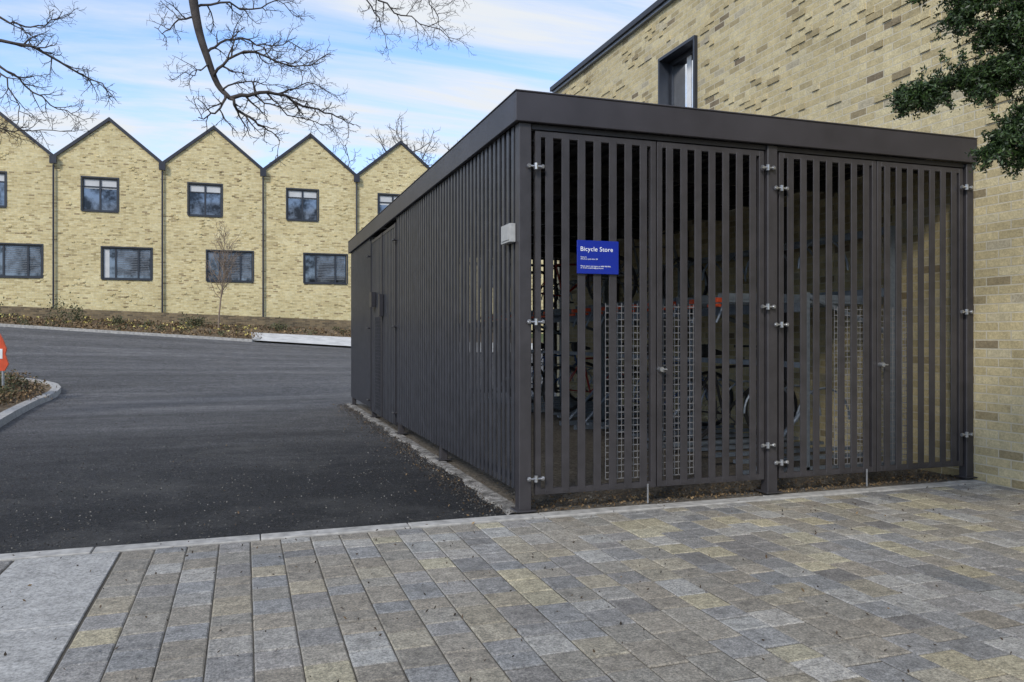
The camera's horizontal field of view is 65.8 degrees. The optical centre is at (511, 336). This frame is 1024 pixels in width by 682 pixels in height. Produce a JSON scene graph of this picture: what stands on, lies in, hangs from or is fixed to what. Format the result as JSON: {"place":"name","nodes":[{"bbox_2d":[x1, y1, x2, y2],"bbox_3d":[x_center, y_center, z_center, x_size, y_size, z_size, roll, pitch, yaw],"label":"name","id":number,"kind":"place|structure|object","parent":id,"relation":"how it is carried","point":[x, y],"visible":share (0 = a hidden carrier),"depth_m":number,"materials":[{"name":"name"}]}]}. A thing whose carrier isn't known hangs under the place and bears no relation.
{"place":"outdoors","nodes":[
{"label":"outdoors","id":0,"kind":"place"},
{"bbox_2d":[0,174,39,272],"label":"window blinds","id":1,"kind":"object","parent":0,"point":[1,177],"depth_m":35.35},
{"bbox_2d":[84,179,148,277],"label":"window blinds","id":2,"kind":"object","parent":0,"point":[94,182],"depth_m":36.51,"materials":[{"name":"white fabric"}]},
{"bbox_2d":[190,185,250,277],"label":"window blinds","id":3,"kind":"object","parent":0,"point":[199,188],"depth_m":38.04,"materials":[{"name":"white fabric"}]},
{"bbox_2d":[0,317,541,346],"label":"planting bed soil","id":4,"kind":"structure","parent":0,"point":[247,330],"depth_m":33.25,"materials":[{"name":"brown soil"}]},
{"bbox_2d":[0,292,349,336],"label":"bed planting","id":5,"kind":"object","parent":4,"relation":"on","point":[199,322],"visible":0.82,"depth_m":32.82,"materials":[{"name":"plant"}]},
{"bbox_2d":[0,313,256,334],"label":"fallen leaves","id":6,"kind":"object","parent":5,"relation":"on","point":[149,322],"visible":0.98,"depth_m":32.03,"materials":[{"name":"brown plant"}]},
{"bbox_2d":[0,315,350,338],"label":"bed leaf litter","id":7,"kind":"object","parent":4,"relation":"on","point":[37,320],"visible":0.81,"depth_m":32.26,"materials":[{"name":"brown plant"}]},
{"bbox_2d":[203,220,242,329],"bbox_3d":[-12.074,-2.432,33.144,1.617,4.880,1.865,0,0,-19],"label":"young tree","id":8,"kind":"object","parent":4,"relation":"on","point":[225,274],"visible":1,"depth_m":33.01,"materials":[{"name":"brown plant"}]},
{"bbox_2d":[0,327,555,553],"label":"asphalt road","id":9,"kind":"structure","parent":0,"point":[168,378],"depth_m":8.52,"materials":[{"name":"black asphalt"}]},
{"bbox_2d":[0,377,60,426],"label":"island kerb","id":10,"kind":"structure","parent":9,"relation":"on","point":[11,413],"depth_m":13.46,"materials":[{"name":"concrete"}]},
{"bbox_2d":[0,380,50,411],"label":"island soil","id":11,"kind":"structure","parent":10,"relation":"on","point":[7,406],"depth_m":14.12,"materials":[{"name":"brown soil"}]},
{"bbox_2d":[0,334,8,387],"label":"road sign","id":12,"kind":"object","parent":11,"relation":"on","point":[4,363],"visible":0.89,"depth_m":14.38,"materials":[{"name":"plastic"}]},
{"bbox_2d":[0,369,48,404],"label":"island planting","id":13,"kind":"object","parent":11,"relation":"on","point":[11,383],"visible":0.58,"depth_m":15.15,"materials":[{"name":"green plant"}]},
{"bbox_2d":[0,370,56,407],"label":"island leaf litter","id":14,"kind":"object","parent":11,"relation":"on","point":[20,393],"visible":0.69,"depth_m":14.38,"materials":[{"name":"brown plant"}]},
{"bbox_2d":[0,0,473,166],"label":"bare deciduous tree","id":15,"kind":"object","parent":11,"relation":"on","point":[194,5],"visible":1,"depth_m":9.53,"materials":[{"name":"brown plant"}]},
{"bbox_2d":[347,403,514,514],"bbox_3d":[-1.481,1.215,9.874,0.164,0.026,9.380,0,0,-19],"label":"concrete haunching","id":16,"kind":"object","parent":9,"relation":"on","point":[490,495],"visible":0.93,"depth_m":7.16,"materials":[{"name":"grey concrete"}]},
{"bbox_2d":[0,404,950,551],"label":"loose grit","id":17,"kind":"object","parent":9,"relation":"on","point":[400,486],"visible":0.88,"depth_m":6.41,"materials":[{"name":"gravel"}]},
{"bbox_2d":[1,384,1011,681],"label":"leaf debris","id":18,"kind":"object","parent":9,"relation":"on","point":[405,528],"visible":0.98,"depth_m":5.96,"materials":[{"name":"brown plant"}]},
{"bbox_2d":[356,403,960,512],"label":"gravel floor","id":19,"kind":"structure","parent":9,"relation":"on","point":[485,478],"depth_m":6.90,"materials":[{"name":"grey gravel"}]},
{"bbox_2d":[23,404,1019,660],"bbox_3d":[-0.241,1.216,8.190,6.888,0.038,13.102,0,0,-19],"label":"dry leaf debris","id":20,"kind":"object","parent":19,"relation":"on","point":[635,498],"visible":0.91,"depth_m":6.22,"materials":[{"name":"brown plant"}]},
{"bbox_2d":[484,267,665,425],"bbox_3d":[0.742,0.102,12.833,1.835,2.240,3.870,0,0,-19],"label":"two tier bicycle rack","id":21,"kind":"object","parent":19,"relation":"on","point":[557,402],"visible":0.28,"depth_m":11.97,"materials":[{"name":"metal"}]},
{"bbox_2d":[531,342,592,402],"bbox_3d":[0.719,0.604,13.142,1.716,1.033,0.612,0,0,-19],"label":"bicycle","id":22,"kind":"object","parent":21,"relation":"in","point":[555,381],"visible":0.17,"depth_m":13.12,"materials":[{"name":"metal"}]},
{"bbox_2d":[531,250,617,309],"bbox_3d":[0.881,-0.837,12.353,1.716,1.033,0.612,0,0,-19],"label":"bicycle","id":23,"kind":"object","parent":21,"relation":"in","point":[555,255],"visible":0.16,"depth_m":12.28,"materials":[{"name":"metal"}]},
{"bbox_2d":[541,342,647,411],"bbox_3d":[1.232,0.604,11.627,1.716,1.033,0.612,0,0,-19],"label":"bicycle","id":24,"kind":"object","parent":21,"relation":"in","point":[573,348],"visible":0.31,"depth_m":11.52,"materials":[{"name":"metal"}]},
{"bbox_2d":[348,89,977,513],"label":"bicycle store","id":25,"kind":"structure","parent":19,"relation":"on","point":[480,219],"depth_m":6.19,"materials":[{"name":"metal"}]},
{"bbox_2d":[577,240,618,274],"bbox_3d":[0.610,-0.558,5.613,0.320,0.236,0.019,0,0,-19],"label":"bicycle store sign","id":26,"kind":"object","parent":25,"relation":"attached to","point":[597,257],"visible":1,"depth_m":5.60,"materials":[{"name":"blue plastic"}]},
{"bbox_2d":[569,226,894,473],"bbox_3d":[2.105,0.102,8.808,1.835,2.240,3.770,0,0,-19],"label":"two tier bicycle rack","id":27,"kind":"object","parent":19,"relation":"on","point":[690,301],"visible":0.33,"depth_m":7.79,"materials":[{"name":"metal"}]},
{"bbox_2d":[586,227,707,304],"bbox_3d":[1.715,-0.837,9.890,1.716,1.033,0.612,0,0,-19],"label":"bicycle","id":28,"kind":"object","parent":27,"relation":"in","point":[635,285],"visible":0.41,"depth_m":9.82,"materials":[{"name":"metal"}]},
{"bbox_2d":[608,344,733,428],"bbox_3d":[1.938,0.604,9.543,1.716,1.033,0.612,0,0,-19],"label":"bicycle","id":29,"kind":"object","parent":27,"relation":"in","point":[704,373],"visible":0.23,"depth_m":9.59,"materials":[{"name":"metal"}]},
{"bbox_2d":[662,344,797,441],"bbox_3d":[2.322,0.604,8.406,1.716,1.033,0.612,0,0,-19],"label":"bicycle","id":30,"kind":"object","parent":27,"relation":"in","point":[704,384],"visible":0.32,"depth_m":8.34,"materials":[{"name":"metal"}]},
{"bbox_2d":[0,0,656,172],"label":"sky","id":31,"kind":"structure","parent":0,"point":[517,44],"materials":[{"name":"blue"}]},
{"bbox_2d":[380,196,396,204],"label":"window blinds","id":32,"kind":"object","parent":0,"point":[385,198],"depth_m":40.59,"materials":[{"name":"white fabric"}]},
{"bbox_2d":[260,333,542,353],"bbox_3d":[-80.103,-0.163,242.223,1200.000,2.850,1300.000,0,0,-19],"label":"ground","id":33,"kind":"structure","parent":0,"point":[343,346],"depth_m":32.59,"materials":[{"name":"grey concrete"}]},
{"bbox_2d":[0,116,51,307],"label":"front wall","id":34,"kind":"structure","parent":33,"relation":"on","point":[26,215],"depth_m":35.33,"materials":[{"name":"brick"}]},
{"bbox_2d":[0,171,42,277],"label":"window frames","id":35,"kind":"structure","parent":34,"relation":"attached to","point":[3,245],"depth_m":35.14,"materials":[{"name":"grey metal"}]},
{"bbox_2d":[0,182,40,275],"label":"window glass","id":36,"kind":"object","parent":35,"relation":"in","point":[13,273],"visible":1,"depth_m":35.33,"materials":[{"name":"glass"}]},
{"bbox_2d":[0,112,53,154],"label":"trim","id":37,"kind":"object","parent":34,"relation":"attached to","point":[27,135],"visible":0.89,"depth_m":35.27,"materials":[{"name":"grey metal"}]},
{"bbox_2d":[0,552,119,681],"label":"concrete slab strip","id":38,"kind":"object","parent":33,"relation":"on","point":[58,595],"visible":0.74,"depth_m":3.58,"materials":[{"name":"grey concrete"}]},
{"bbox_2d":[54,121,162,311],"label":"front wall","id":39,"kind":"structure","parent":33,"relation":"on","point":[81,238],"depth_m":36.33,"materials":[{"name":"brick"}]},
{"bbox_2d":[49,117,161,306],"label":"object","id":40,"kind":"object","parent":39,"relation":"attached to","point":[52,159],"visible":0.87,"depth_m":35.73,"materials":[{"name":"grey metal"}]},
{"bbox_2d":[81,176,152,280],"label":"window frames","id":41,"kind":"structure","parent":39,"relation":"attached to","point":[114,247],"depth_m":36.46,"materials":[{"name":"grey metal"}]},
{"bbox_2d":[84,188,149,277],"bbox_3d":[-18.262,-4.943,36.611,2.890,4.610,0.001,0,0,-19],"label":"window glass","id":42,"kind":"object","parent":41,"relation":"in","point":[108,199],"visible":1,"depth_m":36.56,"materials":[{"name":"glass"}]},
{"bbox_2d":[0,324,260,341],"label":"road kerb","id":43,"kind":"structure","parent":33,"relation":"on","point":[124,332],"depth_m":30.02,"materials":[{"name":"concrete"}]},
{"bbox_2d":[0,306,350,329],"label":"brick wall","id":44,"kind":"structure","parent":33,"relation":"on","point":[31,312],"depth_m":35.16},
{"bbox_2d":[163,129,261,316],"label":"front wall","id":45,"kind":"structure","parent":33,"relation":"on","point":[231,168],"depth_m":37.76,"materials":[{"name":"brick"}]},
{"bbox_2d":[159,125,262,312],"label":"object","id":46,"kind":"object","parent":45,"relation":"attached to","point":[162,165],"visible":0.84,"depth_m":37.14,"materials":[{"name":"grey metal"}]},
{"bbox_2d":[187,182,253,282],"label":"window frames","id":47,"kind":"structure","parent":45,"relation":"attached to","point":[220,216],"depth_m":37.87,"materials":[{"name":"grey metal"}]},
{"bbox_2d":[190,193,250,280],"bbox_3d":[-13.999,-4.943,38.053,2.890,4.610,0.001,0,0,-19],"label":"window glass","id":48,"kind":"object","parent":47,"relation":"in","point":[197,203],"visible":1,"depth_m":37.96,"materials":[{"name":"glass"}]},
{"bbox_2d":[264,137,355,319],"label":"front wall","id":49,"kind":"structure","parent":33,"relation":"on","point":[310,163],"depth_m":39.20,"materials":[{"name":"brick"}]},
{"bbox_2d":[260,133,356,316],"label":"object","id":50,"kind":"object","parent":49,"relation":"attached to","point":[263,173],"visible":0.78,"depth_m":38.53,"materials":[{"name":"grey metal"}]},
{"bbox_2d":[286,188,347,284],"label":"window frames","id":51,"kind":"structure","parent":49,"relation":"attached to","point":[317,220],"depth_m":39.40,"materials":[{"name":"grey metal"}]},
{"bbox_2d":[288,191,343,279],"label":"window blinds","id":52,"kind":"object","parent":51,"relation":"in","point":[299,194],"depth_m":39.53,"materials":[{"name":"white fabric"}]},
{"bbox_2d":[288,198,344,282],"bbox_3d":[-9.737,-4.943,39.496,2.890,4.610,0.001,0,0,-19],"label":"window glass","id":53,"kind":"object","parent":51,"relation":"in","point":[295,209],"visible":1,"depth_m":39.41,"materials":[{"name":"glass"}]},
{"bbox_2d":[332,140,367,173],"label":"background bare tree","id":54,"kind":"object","parent":33,"relation":"on","point":[348,156],"visible":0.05,"depth_m":69.56,"materials":[{"name":"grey plant"}]},
{"bbox_2d":[363,128,392,163],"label":"background bare tree","id":55,"kind":"object","parent":33,"relation":"on","point":[382,144],"visible":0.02,"depth_m":69.82,"materials":[{"name":"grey plant"}]},
{"bbox_2d":[356,144,426,232],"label":"front wall","id":56,"kind":"structure","parent":33,"relation":"on","point":[399,169],"depth_m":40.48,"materials":[{"name":"brick"}]},
{"bbox_2d":[377,193,399,214],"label":"window frames","id":57,"kind":"structure","parent":56,"relation":"attached to","point":[379,202],"depth_m":40.44,"materials":[{"name":"grey metal"}]},
{"bbox_2d":[380,205,387,211],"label":"window glass","id":58,"kind":"object","parent":57,"relation":"in","point":[382,207],"visible":0.1,"depth_m":40.55,"materials":[{"name":"blue glass"}]},
{"bbox_2d":[354,140,429,233],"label":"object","id":59,"kind":"object","parent":56,"relation":"attached to","point":[357,178],"visible":0.68,"depth_m":40.33,"materials":[{"name":"grey metal"}]},
{"bbox_2d":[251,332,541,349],"bbox_3d":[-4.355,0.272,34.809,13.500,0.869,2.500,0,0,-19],"label":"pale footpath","id":60,"kind":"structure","parent":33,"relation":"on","point":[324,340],"depth_m":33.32,"materials":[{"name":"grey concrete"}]},
{"bbox_2d":[366,113,440,165],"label":"background bare tree","id":61,"kind":"object","parent":33,"relation":"on","point":[401,137],"visible":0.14,"depth_m":67.94,"materials":[{"name":"brown plant"}]},
{"bbox_2d":[0,479,986,560],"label":"edging kerb","id":62,"kind":"structure","parent":33,"relation":"on","point":[267,536],"depth_m":5.18,"materials":[{"name":"concrete"}]},
{"bbox_2d":[0,484,1023,681],"bbox_3d":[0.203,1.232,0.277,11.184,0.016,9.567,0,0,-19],"label":"block paving","id":63,"kind":"structure","parent":33,"relation":"on","point":[791,544],"depth_m":3.67,"materials":[{"name":"grey stone"}]},
{"bbox_2d":[531,260,553,333],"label":"front wall","id":64,"kind":"structure","parent":33,"relation":"on","point":[541,289],"depth_m":43.22,"materials":[{"name":"brick"}]},
{"bbox_2d":[556,0,1023,489],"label":"side wall","id":65,"kind":"structure","parent":33,"relation":"on","point":[852,62],"depth_m":8.03,"materials":[{"name":"brick"}]},
{"bbox_2d":[658,35,697,107],"bbox_3d":[2.456,-2.924,11.360,0.252,2.412,1.010,0,0,-19],"label":"window surround","id":66,"kind":"object","parent":65,"relation":"attached to","point":[668,61],"visible":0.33,"depth_m":11.64,"materials":[{"name":"grey metal"}]},
{"bbox_2d":[674,54,692,107],"bbox_3d":[2.547,-2.948,11.391,0.001,2.360,1.010,0,0,-19],"label":"window glass","id":67,"kind":"object","parent":66,"relation":"in","point":[680,83],"visible":0.2,"depth_m":11.56,"materials":[{"name":"glass"}]},
{"bbox_2d":[687,55,690,106],"bbox_3d":[2.548,-2.898,11.376,0.001,2.260,0.120,0,0,-19],"label":"curtain","id":68,"kind":"object","parent":66,"relation":"hanging from","point":[688,81],"visible":0.4,"depth_m":11.37,"materials":[{"name":"white fabric"}]},
{"bbox_2d":[883,0,1023,179],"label":"yew tree","id":69,"kind":"object","parent":33,"relation":"on","point":[992,77],"visible":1,"depth_m":3.46,"materials":[{"name":"green plant"}]},
{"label":"end walls","id":70,"kind":"object","parent":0,"visible":0},
{"bbox_2d":[550,0,674,92],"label":"parapet coping","id":71,"kind":"object","parent":70,"relation":"on","point":[654,9],"visible":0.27,"depth_m":13.18,"materials":[{"name":"grey metal"}]}
]}

